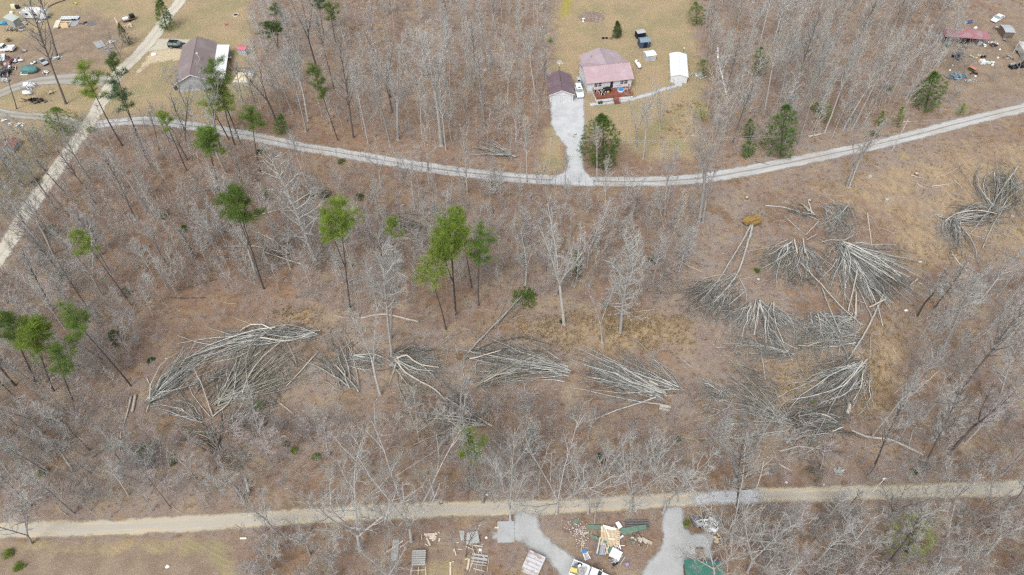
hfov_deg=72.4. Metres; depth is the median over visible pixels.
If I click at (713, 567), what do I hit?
bare tree
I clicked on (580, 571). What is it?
scrap load
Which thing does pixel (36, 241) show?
bare tree
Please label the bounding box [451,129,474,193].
bare tree
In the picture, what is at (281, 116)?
cedar tree
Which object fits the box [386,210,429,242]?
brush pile
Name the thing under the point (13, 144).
rusty shed
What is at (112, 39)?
bare tree
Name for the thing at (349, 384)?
brush pile
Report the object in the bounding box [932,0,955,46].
bare tree
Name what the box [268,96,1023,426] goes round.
dry grass
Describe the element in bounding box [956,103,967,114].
cedar tree
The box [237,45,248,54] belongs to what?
garden shed
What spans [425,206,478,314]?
pine tree
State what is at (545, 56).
bare tree
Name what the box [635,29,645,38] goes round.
cargo trailer
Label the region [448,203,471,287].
pine tree
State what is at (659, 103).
bare tree
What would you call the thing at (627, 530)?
metal sheet
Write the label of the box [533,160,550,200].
bare tree
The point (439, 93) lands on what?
bare tree
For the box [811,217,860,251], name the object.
brush pile
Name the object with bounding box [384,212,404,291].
pine tree
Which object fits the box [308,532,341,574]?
bare tree
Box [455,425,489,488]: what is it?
pine tree
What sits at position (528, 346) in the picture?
fallen sticks
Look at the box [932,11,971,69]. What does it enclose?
bare tree
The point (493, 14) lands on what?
bare tree
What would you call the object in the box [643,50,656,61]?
storage shed
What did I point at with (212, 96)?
bare tree
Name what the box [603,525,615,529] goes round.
white board
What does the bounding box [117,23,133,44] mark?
cedar tree
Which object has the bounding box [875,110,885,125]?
cedar tree
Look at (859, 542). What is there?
bare tree
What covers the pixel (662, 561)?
gravel yard
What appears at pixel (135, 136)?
bare tree
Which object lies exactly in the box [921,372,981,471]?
bare tree
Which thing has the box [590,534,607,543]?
metal sheet
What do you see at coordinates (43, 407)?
bare tree
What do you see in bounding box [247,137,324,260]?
bare tree
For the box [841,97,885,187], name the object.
bare tree
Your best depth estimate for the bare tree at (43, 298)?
128.84 m
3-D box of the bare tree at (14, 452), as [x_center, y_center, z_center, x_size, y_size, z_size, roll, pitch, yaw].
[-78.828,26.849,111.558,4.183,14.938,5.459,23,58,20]
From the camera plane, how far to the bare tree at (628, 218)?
146.09 m
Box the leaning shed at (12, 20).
[3,13,21,26]
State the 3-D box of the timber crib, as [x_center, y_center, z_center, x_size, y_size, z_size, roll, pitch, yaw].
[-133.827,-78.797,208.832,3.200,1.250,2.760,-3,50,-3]
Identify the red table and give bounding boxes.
[967,65,976,71]
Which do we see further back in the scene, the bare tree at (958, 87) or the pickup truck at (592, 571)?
the bare tree at (958, 87)
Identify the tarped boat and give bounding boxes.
[20,64,38,73]
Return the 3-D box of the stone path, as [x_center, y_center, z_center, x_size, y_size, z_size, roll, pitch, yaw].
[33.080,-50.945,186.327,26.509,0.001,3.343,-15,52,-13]
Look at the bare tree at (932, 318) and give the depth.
130.43 m
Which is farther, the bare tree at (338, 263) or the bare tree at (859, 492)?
the bare tree at (338, 263)
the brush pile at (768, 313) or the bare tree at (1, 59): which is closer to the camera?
the brush pile at (768, 313)
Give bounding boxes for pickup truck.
[0,43,15,51]
[569,559,608,574]
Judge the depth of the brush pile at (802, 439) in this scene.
120.26 m
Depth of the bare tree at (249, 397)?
115.91 m
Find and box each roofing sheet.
[68,20,79,25]
[93,40,105,47]
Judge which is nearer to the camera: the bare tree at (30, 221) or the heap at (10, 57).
the bare tree at (30, 221)
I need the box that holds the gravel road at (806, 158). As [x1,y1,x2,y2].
[81,102,1023,186]
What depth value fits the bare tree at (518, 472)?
111.84 m
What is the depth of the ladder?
108.64 m
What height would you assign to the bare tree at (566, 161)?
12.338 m
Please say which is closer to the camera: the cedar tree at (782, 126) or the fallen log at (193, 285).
the fallen log at (193, 285)
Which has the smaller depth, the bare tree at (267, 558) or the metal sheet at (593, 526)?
the bare tree at (267, 558)
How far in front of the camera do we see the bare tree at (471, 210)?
147.25 m
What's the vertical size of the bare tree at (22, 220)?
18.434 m
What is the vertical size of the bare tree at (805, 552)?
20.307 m
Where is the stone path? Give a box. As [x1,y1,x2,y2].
[590,85,679,105]
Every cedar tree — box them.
[38,106,87,135]
[107,329,123,346]
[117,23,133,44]
[155,0,174,30]
[273,114,286,134]
[570,252,582,277]
[687,1,709,24]
[694,103,710,120]
[695,59,713,76]
[740,141,756,158]
[743,119,759,139]
[752,46,770,75]
[758,103,800,158]
[810,102,823,112]
[819,103,833,122]
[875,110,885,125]
[877,512,939,564]
[893,106,904,126]
[912,71,948,111]
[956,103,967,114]
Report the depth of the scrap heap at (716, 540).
109.78 m
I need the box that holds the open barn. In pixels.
[940,28,989,44]
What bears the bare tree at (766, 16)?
on the ground at (668, 26)
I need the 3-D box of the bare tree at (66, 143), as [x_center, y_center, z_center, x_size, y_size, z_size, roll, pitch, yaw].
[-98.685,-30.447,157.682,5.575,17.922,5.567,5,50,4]
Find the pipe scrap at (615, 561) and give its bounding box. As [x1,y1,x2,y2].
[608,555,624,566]
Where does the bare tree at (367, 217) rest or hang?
on the ground at (668, 26)
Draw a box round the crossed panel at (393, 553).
[385,540,402,560]
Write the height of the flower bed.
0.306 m
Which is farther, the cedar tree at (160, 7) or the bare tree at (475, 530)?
the cedar tree at (160, 7)
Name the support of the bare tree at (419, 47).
on the ground at (668, 26)
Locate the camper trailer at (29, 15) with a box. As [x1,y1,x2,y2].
[20,7,49,19]
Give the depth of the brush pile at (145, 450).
119.77 m
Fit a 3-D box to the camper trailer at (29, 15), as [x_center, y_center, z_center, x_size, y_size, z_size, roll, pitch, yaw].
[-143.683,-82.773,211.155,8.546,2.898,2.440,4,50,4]
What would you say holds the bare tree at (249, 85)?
on the ground at (668, 26)
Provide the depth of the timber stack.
111.76 m
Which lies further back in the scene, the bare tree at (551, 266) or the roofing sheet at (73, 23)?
the roofing sheet at (73, 23)
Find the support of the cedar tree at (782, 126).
on the ground at (668, 26)
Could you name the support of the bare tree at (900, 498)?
on the ground at (668, 26)
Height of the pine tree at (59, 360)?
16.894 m
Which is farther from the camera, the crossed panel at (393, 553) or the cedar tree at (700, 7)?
the cedar tree at (700, 7)
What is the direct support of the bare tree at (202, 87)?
on the ground at (668, 26)
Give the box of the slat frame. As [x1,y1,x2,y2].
[469,553,488,571]
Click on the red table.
(973, 69)
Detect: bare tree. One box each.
[0,49,16,108]
[0,115,24,165]
[0,149,22,187]
[0,176,43,249]
[0,307,41,363]
[0,350,16,386]
[0,372,24,405]
[0,393,44,434]
[0,436,45,472]
[0,460,31,506]
[0,468,44,544]
[1,185,46,227]
[1,462,17,480]
[3,143,57,210]
[8,185,54,255]
[10,461,74,514]
[11,250,54,309]
[16,83,37,96]
[19,0,67,104]
[22,232,57,269]
[27,272,65,328]
[30,400,76,434]
[31,0,57,56]
[31,156,66,194]
[42,116,92,183]
[42,264,69,299]
[42,436,91,474]
[43,181,71,219]
[43,273,89,322]
[47,409,90,450]
[52,145,96,204]
[52,256,87,307]
[60,233,103,296]
[66,202,112,274]
[74,327,118,364]
[81,216,106,254]
[89,421,123,466]
[90,157,122,196]
[93,102,108,138]
[93,459,128,495]
[95,41,113,56]
[97,151,136,220]
[103,148,145,208]
[104,28,126,57]
[114,247,129,277]
[115,436,157,469]
[120,170,157,219]
[126,206,168,265]
[129,128,151,165]
[136,139,156,169]
[138,274,151,296]
[140,469,170,506]
[143,108,159,149]
[147,99,169,142]
[151,116,187,160]
[160,61,190,117]
[163,82,193,147]
[166,449,197,482]
[173,227,196,258]
[188,107,226,173]
[188,200,210,242]
[191,231,210,270]
[193,60,223,155]
[193,74,216,119]
[202,455,242,500]
[203,161,222,207]
[209,168,232,194]
[209,207,229,250]
[221,383,265,428]
[226,532,281,574]
[228,219,255,274]
[229,59,242,102]
[231,410,286,461]
[232,486,281,537]
[233,156,243,189]
[234,82,247,121]
[238,62,278,125]
[241,65,260,119]
[244,55,261,108]
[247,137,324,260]
[248,184,273,227]
[256,223,291,268]
[261,62,281,112]
[268,215,293,250]
[275,5,290,50]
[278,33,308,120]
[278,517,312,555]
[281,10,298,79]
[282,41,306,131]
[282,149,303,194]
[283,129,303,176]
[290,0,316,66]
[294,204,317,244]
[294,420,424,552]
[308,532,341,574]
[310,8,326,55]
[310,11,333,88]
[314,418,336,452]
[318,467,335,500]
[324,397,464,544]
[326,27,358,137]
[326,245,343,283]
[333,217,353,267]
[344,55,369,144]
[345,302,384,395]
[351,0,376,48]
[354,542,408,574]
[357,64,390,143]
[359,229,408,356]
[359,267,378,307]
[361,215,378,241]
[362,136,390,186]
[365,27,396,96]
[365,176,387,220]
[368,32,411,139]
[368,45,393,112]
[377,227,384,255]
[379,250,408,338]
[382,245,399,275]
[382,381,446,438]
[392,147,406,179]
[396,161,405,194]
[397,147,417,209]
[401,94,411,126]
[402,20,417,84]
[406,16,454,146]
[409,28,427,78]
[410,124,442,183]
[427,198,440,227]
[427,393,470,450]
[432,62,448,149]
[442,19,456,98]
[448,428,517,503]
[450,354,476,414]
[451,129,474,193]
[464,16,477,73]
[464,522,480,557]
[467,198,475,225]
[469,48,486,127]
[477,428,534,486]
[478,420,540,521]
[479,163,501,213]
[485,108,493,147]
[486,0,496,31]
[486,155,503,188]
[504,97,523,141]
[512,411,625,526]
[513,112,521,152]
[513,205,534,246]
[514,228,539,286]
[518,114,533,182]
[519,416,548,452]
[524,27,535,94]
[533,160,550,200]
[534,194,586,325]
[540,48,551,106]
[544,222,564,261]
[544,254,575,294]
[558,152,572,194]
[562,437,635,514]
[581,271,616,342]
[586,197,614,250]
[589,494,604,524]
[591,120,603,182]
[597,155,615,212]
[598,226,648,333]
[598,437,613,470]
[601,428,682,513]
[607,248,620,293]
[616,212,638,247]
[624,88,655,147]
[625,164,651,214]
[636,425,719,513]
[638,92,655,158]
[640,428,684,471]
[642,203,652,242]
[646,232,667,281]
[647,75,677,130]
[650,184,668,227]
[657,231,670,263]
[658,141,681,214]
[673,226,695,269]
[674,505,758,574]
[682,93,730,222]
[683,430,797,552]
[691,115,726,222]
[705,0,723,57]
[707,415,738,457]
[718,496,818,574]
[721,432,760,513]
[726,32,746,87]
[732,81,756,142]
[738,76,759,132]
[742,396,815,452]
[757,0,777,50]
[764,19,786,109]
[770,63,807,146]
[773,0,792,42]
[776,497,813,540]
[778,14,805,103]
[784,71,818,142]
[785,541,818,574]
[790,4,829,103]
[797,36,834,117]
[797,40,842,145]
[803,14,847,101]
[813,520,859,564]
[819,482,855,525]
[822,47,845,92]
[823,37,865,132]
[834,78,851,110]
[837,17,873,92]
[839,506,893,555]
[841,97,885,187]
[843,54,889,128]
[846,484,866,510]
[848,117,888,187]
[850,0,886,54]
[850,561,895,574]
[852,38,897,129]
[870,395,911,473]
[871,364,926,438]
[874,467,932,516]
[878,0,898,41]
[879,26,916,90]
[884,502,933,569]
[895,0,916,40]
[898,397,925,440]
[900,563,951,574]
[905,32,943,98]
[911,340,949,389]
[911,458,957,511]
[913,310,952,375]
[916,266,949,316]
[918,301,942,340]
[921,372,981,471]
[923,372,974,418]
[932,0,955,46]
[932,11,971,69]
[933,255,973,308]
[933,261,989,358]
[933,500,1001,567]
[933,564,962,574]
[935,456,989,504]
[941,0,971,59]
[941,280,990,332]
[943,1,970,45]
[946,35,970,70]
[947,380,1023,454]
[948,327,970,365]
[951,76,964,96]
[957,33,986,72]
[958,301,1023,398]
[964,396,1005,443]
[972,289,1023,340]
[973,397,1014,420]
[978,244,1023,303]
[978,463,1023,512]
[987,510,1023,554]
[989,324,1023,403]
[1001,431,1023,475]
[1011,463,1023,507]
[1012,28,1023,53]
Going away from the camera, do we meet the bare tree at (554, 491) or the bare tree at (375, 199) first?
the bare tree at (554, 491)
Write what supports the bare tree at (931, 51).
on the ground at (668, 26)
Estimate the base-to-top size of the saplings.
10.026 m
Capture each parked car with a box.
[37,57,48,65]
[167,40,184,48]
[574,83,583,97]
[990,14,1004,22]
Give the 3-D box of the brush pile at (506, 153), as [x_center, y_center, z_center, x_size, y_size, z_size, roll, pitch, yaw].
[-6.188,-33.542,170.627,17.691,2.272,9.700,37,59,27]
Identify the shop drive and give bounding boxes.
[492,512,585,574]
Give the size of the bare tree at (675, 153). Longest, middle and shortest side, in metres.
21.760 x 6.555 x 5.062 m
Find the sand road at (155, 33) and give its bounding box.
[0,0,185,267]
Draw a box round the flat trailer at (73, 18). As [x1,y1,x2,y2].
[60,16,78,20]
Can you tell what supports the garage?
on the ground at (668, 26)
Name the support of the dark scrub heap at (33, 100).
on the ground at (668, 26)
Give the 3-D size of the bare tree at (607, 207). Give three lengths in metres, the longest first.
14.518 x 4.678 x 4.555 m
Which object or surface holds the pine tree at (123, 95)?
on the ground at (668, 26)
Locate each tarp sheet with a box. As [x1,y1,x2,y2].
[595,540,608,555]
[599,543,605,554]
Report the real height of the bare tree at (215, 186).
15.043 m
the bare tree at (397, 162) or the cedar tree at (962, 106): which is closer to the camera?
the bare tree at (397, 162)
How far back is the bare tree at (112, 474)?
109.19 m
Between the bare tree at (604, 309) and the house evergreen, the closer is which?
the bare tree at (604, 309)
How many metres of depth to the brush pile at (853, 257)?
145.27 m
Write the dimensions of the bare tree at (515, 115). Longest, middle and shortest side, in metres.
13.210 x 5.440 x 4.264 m
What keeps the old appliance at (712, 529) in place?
on the gravel yard at (662, 561)
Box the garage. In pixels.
[546,70,574,101]
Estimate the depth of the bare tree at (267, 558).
102.73 m
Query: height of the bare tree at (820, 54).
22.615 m
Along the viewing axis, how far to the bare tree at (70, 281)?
132.88 m
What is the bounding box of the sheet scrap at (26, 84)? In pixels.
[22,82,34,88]
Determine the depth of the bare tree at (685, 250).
141.44 m
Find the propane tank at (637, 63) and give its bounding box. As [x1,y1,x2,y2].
[635,59,640,68]
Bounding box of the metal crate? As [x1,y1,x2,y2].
[521,550,545,574]
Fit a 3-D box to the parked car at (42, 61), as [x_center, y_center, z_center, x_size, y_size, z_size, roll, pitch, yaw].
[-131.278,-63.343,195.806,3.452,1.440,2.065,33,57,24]
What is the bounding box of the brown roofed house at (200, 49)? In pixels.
[174,37,230,91]
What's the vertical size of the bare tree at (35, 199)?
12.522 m
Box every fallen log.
[50,440,71,470]
[122,396,131,426]
[131,394,136,412]
[171,297,204,297]
[177,279,215,290]
[236,198,342,220]
[287,352,317,385]
[361,313,418,321]
[395,450,437,475]
[659,404,670,408]
[659,407,670,411]
[765,205,817,219]
[845,294,883,363]
[851,429,923,455]
[867,212,871,243]
[869,335,871,382]
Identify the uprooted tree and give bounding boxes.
[455,278,539,362]
[637,211,762,336]
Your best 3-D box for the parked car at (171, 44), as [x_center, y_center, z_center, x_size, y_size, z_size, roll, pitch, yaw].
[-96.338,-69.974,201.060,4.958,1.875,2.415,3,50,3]
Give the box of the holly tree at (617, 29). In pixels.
[611,21,621,38]
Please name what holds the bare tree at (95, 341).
on the ground at (668, 26)
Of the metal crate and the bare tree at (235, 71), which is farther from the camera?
the bare tree at (235, 71)
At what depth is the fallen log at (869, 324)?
136.40 m
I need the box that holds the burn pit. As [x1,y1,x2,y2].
[81,20,96,25]
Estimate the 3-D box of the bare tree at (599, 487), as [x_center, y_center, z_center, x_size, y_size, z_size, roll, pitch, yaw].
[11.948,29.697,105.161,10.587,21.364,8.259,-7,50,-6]
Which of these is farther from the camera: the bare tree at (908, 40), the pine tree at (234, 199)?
the bare tree at (908, 40)
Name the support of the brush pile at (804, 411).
on the ground at (668, 26)
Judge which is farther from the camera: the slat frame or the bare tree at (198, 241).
the bare tree at (198, 241)
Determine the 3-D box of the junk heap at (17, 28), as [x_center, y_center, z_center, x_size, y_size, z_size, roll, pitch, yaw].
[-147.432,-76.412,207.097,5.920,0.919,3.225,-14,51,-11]
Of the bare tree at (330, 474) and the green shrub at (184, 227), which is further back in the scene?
the green shrub at (184, 227)
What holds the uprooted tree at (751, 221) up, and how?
on the ground at (668, 26)
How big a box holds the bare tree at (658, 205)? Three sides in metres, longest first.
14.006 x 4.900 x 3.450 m
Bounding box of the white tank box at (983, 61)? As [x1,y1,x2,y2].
[978,59,986,64]
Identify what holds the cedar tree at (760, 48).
on the ground at (668, 26)
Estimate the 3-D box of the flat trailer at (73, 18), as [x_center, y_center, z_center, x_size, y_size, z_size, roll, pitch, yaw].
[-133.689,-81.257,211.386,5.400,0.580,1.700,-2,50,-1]
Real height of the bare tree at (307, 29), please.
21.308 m
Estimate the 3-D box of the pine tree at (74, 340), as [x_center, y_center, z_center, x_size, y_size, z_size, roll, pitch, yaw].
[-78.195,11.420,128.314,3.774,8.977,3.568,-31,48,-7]
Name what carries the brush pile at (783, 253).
on the ground at (668, 26)
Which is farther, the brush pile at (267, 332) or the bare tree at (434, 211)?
the bare tree at (434, 211)
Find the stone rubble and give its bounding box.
[561,520,591,546]
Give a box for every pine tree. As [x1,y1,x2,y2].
[0,307,35,381]
[9,310,65,391]
[44,340,79,401]
[54,299,131,386]
[64,334,100,358]
[67,228,130,304]
[71,57,122,145]
[103,77,142,147]
[104,51,139,143]
[154,110,186,170]
[190,123,227,191]
[194,93,229,139]
[200,54,234,144]
[204,80,240,143]
[213,179,266,289]
[231,103,267,171]
[256,20,283,60]
[268,2,279,46]
[305,58,337,140]
[308,0,325,34]
[317,191,365,307]
[323,1,340,41]
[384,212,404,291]
[411,254,452,329]
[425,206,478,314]
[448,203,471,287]
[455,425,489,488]
[463,220,499,305]
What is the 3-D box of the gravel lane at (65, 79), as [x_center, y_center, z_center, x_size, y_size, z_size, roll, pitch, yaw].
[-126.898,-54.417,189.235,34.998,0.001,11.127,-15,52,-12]
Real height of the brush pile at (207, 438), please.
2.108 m
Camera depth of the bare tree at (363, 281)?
134.47 m
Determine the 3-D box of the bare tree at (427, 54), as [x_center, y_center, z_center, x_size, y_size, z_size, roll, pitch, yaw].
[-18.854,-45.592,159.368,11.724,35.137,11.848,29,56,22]
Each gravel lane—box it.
[0,73,106,96]
[0,108,82,127]
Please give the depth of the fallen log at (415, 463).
118.44 m
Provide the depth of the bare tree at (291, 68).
162.85 m
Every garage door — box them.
[552,95,560,101]
[562,95,571,101]
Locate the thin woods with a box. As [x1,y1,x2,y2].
[0,0,1023,574]
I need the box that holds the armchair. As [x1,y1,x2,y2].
[1008,63,1018,68]
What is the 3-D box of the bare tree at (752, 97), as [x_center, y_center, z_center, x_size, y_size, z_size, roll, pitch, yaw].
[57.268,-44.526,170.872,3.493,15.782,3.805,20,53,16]
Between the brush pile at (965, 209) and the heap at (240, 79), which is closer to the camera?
the brush pile at (965, 209)
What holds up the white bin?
on the ground at (668, 26)
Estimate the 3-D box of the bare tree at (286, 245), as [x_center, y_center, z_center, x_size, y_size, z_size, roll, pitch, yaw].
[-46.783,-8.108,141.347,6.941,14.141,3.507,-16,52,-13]
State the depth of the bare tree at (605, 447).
110.13 m
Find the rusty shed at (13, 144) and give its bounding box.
[1,137,21,151]
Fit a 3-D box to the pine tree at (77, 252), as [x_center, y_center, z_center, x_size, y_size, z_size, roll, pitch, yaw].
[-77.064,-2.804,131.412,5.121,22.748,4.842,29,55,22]
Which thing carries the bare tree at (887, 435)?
on the ground at (668, 26)
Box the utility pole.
[891,120,910,150]
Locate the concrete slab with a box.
[497,521,514,542]
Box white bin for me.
[609,547,622,560]
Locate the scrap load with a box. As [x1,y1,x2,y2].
[573,562,586,574]
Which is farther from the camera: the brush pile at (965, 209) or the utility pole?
the utility pole
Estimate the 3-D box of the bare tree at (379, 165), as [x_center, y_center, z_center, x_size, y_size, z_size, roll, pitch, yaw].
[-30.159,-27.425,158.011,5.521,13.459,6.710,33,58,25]
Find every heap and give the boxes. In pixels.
[0,66,15,78]
[1,77,10,82]
[2,53,13,62]
[4,26,23,31]
[12,57,22,63]
[21,97,51,103]
[229,67,255,84]
[690,71,707,78]
[690,515,722,526]
[710,533,721,545]
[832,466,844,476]
[944,72,967,80]
[951,52,964,60]
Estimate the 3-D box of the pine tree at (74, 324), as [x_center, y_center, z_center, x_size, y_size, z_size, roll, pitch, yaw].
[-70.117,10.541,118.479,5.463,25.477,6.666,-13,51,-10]
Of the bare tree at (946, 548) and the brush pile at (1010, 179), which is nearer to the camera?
the bare tree at (946, 548)
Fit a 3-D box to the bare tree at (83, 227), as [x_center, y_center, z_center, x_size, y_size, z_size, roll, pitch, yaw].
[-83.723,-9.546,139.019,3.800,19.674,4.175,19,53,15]
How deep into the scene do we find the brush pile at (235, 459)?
118.59 m
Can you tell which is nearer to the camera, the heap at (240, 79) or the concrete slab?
the concrete slab
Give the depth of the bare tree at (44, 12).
189.15 m
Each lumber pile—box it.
[53,20,60,28]
[600,525,619,547]
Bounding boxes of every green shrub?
[1,548,13,559]
[11,560,25,572]
[29,177,42,185]
[37,468,49,478]
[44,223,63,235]
[145,356,154,363]
[169,458,177,465]
[179,224,188,231]
[254,399,264,411]
[290,447,297,454]
[312,452,321,460]
[320,189,331,197]
[354,193,364,201]
[510,286,537,308]
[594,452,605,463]
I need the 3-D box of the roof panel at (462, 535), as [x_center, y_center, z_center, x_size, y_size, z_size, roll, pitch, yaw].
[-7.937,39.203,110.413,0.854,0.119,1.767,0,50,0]
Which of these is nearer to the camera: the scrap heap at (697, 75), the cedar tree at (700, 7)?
the scrap heap at (697, 75)
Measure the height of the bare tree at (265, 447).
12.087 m
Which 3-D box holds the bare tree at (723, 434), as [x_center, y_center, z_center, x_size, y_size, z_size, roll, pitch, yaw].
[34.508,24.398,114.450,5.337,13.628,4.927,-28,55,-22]
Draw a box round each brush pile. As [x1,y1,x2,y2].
[112,431,168,472]
[145,335,220,411]
[146,376,236,453]
[166,317,319,383]
[178,331,329,416]
[214,370,303,463]
[220,445,256,476]
[231,474,257,497]
[237,218,301,274]
[253,329,317,402]
[280,322,358,391]
[341,347,398,374]
[383,348,492,449]
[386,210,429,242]
[386,340,456,410]
[455,319,579,392]
[466,127,515,174]
[565,326,683,427]
[673,342,793,464]
[696,289,814,361]
[720,316,795,369]
[731,233,846,295]
[746,351,894,450]
[779,263,883,373]
[779,399,855,477]
[782,386,868,458]
[785,199,817,219]
[796,226,927,326]
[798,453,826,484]
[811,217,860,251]
[816,201,866,236]
[929,214,981,265]
[933,195,1013,230]
[952,150,1023,248]
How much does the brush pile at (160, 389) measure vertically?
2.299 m
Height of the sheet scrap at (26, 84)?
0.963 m
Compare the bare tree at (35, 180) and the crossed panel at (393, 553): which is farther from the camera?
the bare tree at (35, 180)
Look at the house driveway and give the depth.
176.33 m
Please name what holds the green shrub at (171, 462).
on the ground at (668, 26)
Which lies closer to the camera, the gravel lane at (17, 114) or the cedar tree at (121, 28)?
the gravel lane at (17, 114)
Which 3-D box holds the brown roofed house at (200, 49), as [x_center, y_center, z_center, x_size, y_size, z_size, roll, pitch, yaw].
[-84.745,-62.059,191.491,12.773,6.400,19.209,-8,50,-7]
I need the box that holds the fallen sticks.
[0,2,1023,574]
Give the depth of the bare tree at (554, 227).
143.48 m
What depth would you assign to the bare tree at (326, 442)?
113.93 m
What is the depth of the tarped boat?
192.38 m
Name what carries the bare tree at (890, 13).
on the ground at (668, 26)
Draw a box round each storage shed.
[637,37,650,48]
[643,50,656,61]
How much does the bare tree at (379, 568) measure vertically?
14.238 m
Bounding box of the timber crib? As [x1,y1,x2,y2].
[60,21,70,27]
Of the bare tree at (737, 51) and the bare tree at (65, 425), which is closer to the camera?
the bare tree at (65, 425)
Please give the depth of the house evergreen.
161.96 m
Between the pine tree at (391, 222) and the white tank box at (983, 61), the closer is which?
the pine tree at (391, 222)
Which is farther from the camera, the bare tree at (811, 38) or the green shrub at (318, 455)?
the bare tree at (811, 38)
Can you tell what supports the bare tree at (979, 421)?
on the ground at (668, 26)
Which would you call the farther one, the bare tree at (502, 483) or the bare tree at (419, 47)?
the bare tree at (419, 47)
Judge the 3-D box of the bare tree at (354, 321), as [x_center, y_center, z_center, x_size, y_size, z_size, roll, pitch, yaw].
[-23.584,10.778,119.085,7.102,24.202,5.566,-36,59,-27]
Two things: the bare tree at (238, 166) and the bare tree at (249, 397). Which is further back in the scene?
the bare tree at (238, 166)
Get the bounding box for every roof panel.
[459,530,464,540]
[466,531,479,544]
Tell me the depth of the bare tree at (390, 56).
176.12 m
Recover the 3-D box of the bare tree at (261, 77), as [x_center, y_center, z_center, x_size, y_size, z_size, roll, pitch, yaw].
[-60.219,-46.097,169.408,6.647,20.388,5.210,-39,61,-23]
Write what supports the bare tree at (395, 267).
on the ground at (668, 26)
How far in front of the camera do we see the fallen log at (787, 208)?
158.49 m
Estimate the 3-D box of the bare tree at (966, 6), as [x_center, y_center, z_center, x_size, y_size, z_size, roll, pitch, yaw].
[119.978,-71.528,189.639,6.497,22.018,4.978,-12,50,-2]
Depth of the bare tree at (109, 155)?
149.97 m
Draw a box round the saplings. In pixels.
[0,0,1023,574]
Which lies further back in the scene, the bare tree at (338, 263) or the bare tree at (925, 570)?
the bare tree at (338, 263)
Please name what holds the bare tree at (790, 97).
on the ground at (668, 26)
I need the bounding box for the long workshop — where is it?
[669,47,688,85]
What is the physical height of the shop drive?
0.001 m
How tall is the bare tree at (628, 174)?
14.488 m
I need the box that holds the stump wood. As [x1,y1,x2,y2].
[630,533,652,548]
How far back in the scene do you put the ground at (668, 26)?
144.64 m
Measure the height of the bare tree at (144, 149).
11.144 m
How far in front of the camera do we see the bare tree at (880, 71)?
162.24 m
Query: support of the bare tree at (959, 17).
on the ground at (668, 26)
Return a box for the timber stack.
[624,520,649,528]
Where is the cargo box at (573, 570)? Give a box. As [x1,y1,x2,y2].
[570,567,576,572]
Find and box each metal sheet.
[587,525,602,528]
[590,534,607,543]
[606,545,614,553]
[619,524,646,534]
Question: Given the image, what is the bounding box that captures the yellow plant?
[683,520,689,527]
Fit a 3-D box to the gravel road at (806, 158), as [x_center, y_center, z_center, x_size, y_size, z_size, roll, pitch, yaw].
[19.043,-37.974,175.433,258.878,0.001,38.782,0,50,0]
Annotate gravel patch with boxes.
[694,489,759,504]
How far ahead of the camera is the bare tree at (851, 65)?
162.73 m
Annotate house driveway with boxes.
[548,76,594,185]
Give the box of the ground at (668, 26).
[0,0,1023,574]
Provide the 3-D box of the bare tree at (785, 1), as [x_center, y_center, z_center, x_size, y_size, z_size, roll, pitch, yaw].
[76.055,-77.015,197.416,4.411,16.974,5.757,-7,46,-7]
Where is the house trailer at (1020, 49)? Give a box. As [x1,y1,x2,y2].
[1016,41,1023,59]
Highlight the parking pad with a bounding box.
[148,38,189,51]
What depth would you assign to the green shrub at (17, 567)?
107.11 m
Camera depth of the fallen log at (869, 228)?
154.36 m
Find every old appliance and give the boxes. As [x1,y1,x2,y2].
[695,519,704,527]
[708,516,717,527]
[709,524,717,533]
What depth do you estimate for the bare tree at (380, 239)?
144.48 m
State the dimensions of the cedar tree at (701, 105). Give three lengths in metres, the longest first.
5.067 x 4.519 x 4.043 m
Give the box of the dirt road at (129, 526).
[0,479,1023,539]
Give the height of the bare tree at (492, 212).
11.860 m
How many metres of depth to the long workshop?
190.82 m
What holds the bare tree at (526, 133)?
on the ground at (668, 26)
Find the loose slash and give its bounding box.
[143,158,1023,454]
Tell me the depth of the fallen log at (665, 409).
124.74 m
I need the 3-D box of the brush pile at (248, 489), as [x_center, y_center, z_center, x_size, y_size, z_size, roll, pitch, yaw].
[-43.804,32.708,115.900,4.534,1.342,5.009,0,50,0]
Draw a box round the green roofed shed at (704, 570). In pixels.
[683,560,722,574]
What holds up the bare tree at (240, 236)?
on the ground at (668, 26)
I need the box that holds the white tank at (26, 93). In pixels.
[22,90,31,94]
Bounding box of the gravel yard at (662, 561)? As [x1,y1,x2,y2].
[642,506,713,574]
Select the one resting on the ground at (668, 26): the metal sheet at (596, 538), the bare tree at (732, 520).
the bare tree at (732, 520)
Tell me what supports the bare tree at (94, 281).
on the ground at (668, 26)
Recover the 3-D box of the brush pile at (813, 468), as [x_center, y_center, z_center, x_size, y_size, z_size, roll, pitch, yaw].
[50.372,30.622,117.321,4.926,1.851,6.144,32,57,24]
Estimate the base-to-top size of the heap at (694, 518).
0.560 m
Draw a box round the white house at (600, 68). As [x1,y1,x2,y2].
[578,47,633,103]
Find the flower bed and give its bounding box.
[577,11,603,22]
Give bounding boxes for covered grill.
[604,86,610,92]
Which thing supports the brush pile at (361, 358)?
on the ground at (668, 26)
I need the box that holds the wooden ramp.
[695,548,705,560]
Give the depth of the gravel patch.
114.67 m
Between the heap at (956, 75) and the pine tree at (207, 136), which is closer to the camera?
the pine tree at (207, 136)
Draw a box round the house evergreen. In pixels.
[572,112,621,173]
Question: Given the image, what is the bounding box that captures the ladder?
[582,548,590,560]

